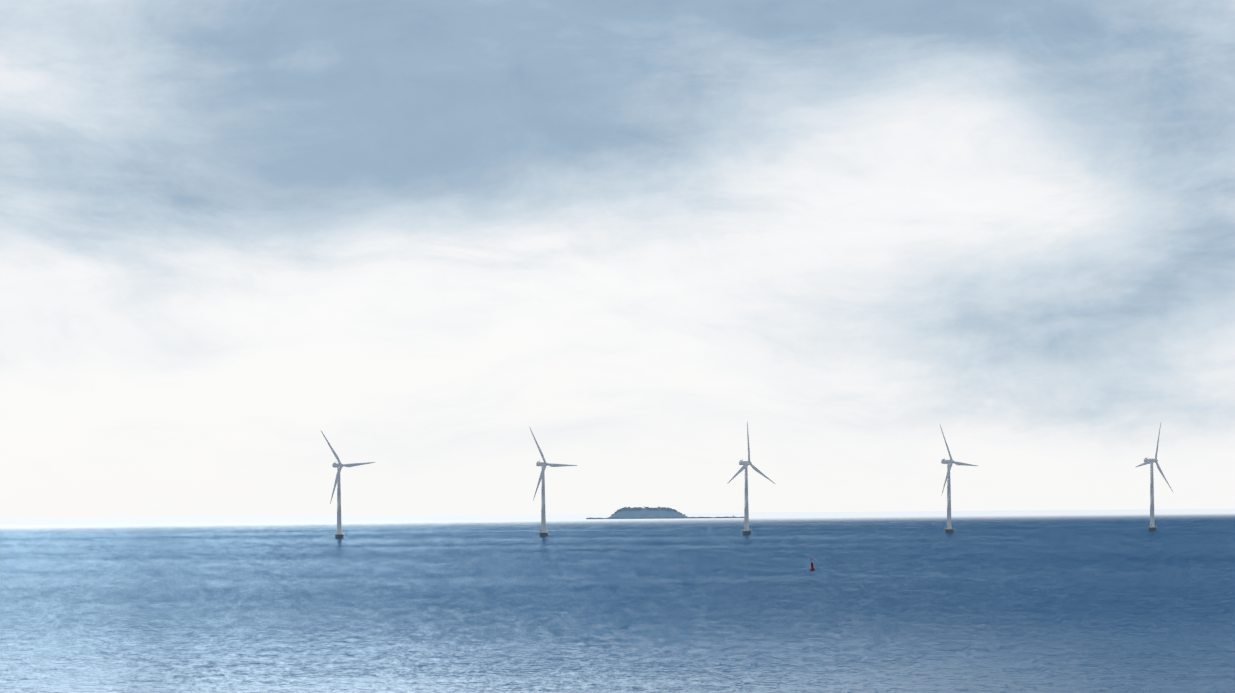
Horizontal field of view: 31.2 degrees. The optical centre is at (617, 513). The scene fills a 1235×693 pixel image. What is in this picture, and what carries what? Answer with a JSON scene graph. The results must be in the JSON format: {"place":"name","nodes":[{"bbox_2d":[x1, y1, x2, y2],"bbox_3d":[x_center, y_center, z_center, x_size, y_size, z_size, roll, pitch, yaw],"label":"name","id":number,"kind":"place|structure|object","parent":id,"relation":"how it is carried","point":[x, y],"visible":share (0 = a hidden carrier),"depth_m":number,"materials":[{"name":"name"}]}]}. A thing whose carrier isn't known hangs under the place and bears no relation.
{"place":"outdoors","nodes":[
{"label":"outdoors","id":0,"kind":"place"},
{"bbox_2d":[0,509,1234,692],"bbox_3d":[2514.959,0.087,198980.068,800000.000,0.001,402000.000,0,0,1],"label":"sea","id":1,"kind":"structure","parent":0,"point":[1065,601],"depth_m":489.06,"materials":[{"name":"liquid"}]},
{"bbox_2d":[321,431,374,537],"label":"wind turbine","id":2,"kind":"object","parent":1,"relation":"on","point":[339,465],"visible":0.98,"depth_m":1947.59,"materials":[{"name":"paint"}]},
{"bbox_2d":[530,428,577,536],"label":"wind turbine","id":3,"kind":"object","parent":1,"relation":"on","point":[543,465],"visible":0.92,"depth_m":1963.35,"materials":[{"name":"paint"}]},
{"bbox_2d":[586,506,743,518],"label":"island","id":4,"kind":"structure","parent":1,"relation":"on","point":[646,513],"depth_m":7945.96,"materials":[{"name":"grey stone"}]},
{"bbox_2d":[727,421,774,534],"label":"wind turbine","id":5,"kind":"object","parent":1,"relation":"on","point":[745,531],"visible":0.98,"depth_m":1979.16,"materials":[{"name":"paint"}]},
{"bbox_2d":[940,425,976,532],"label":"wind turbine","id":6,"kind":"object","parent":1,"relation":"on","point":[949,463],"visible":0.88,"depth_m":1994.71,"materials":[{"name":"paint"}]},
{"bbox_2d":[1136,424,1172,530],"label":"wind turbine","id":7,"kind":"object","parent":1,"relation":"on","point":[1151,527],"visible":0.96,"depth_m":2010.60,"materials":[{"name":"paint"}]},
{"bbox_2d":[0,0,1234,517],"label":"sky","id":8,"kind":"structure","parent":0,"point":[422,237],"materials":[{"name":"white"}]}
]}

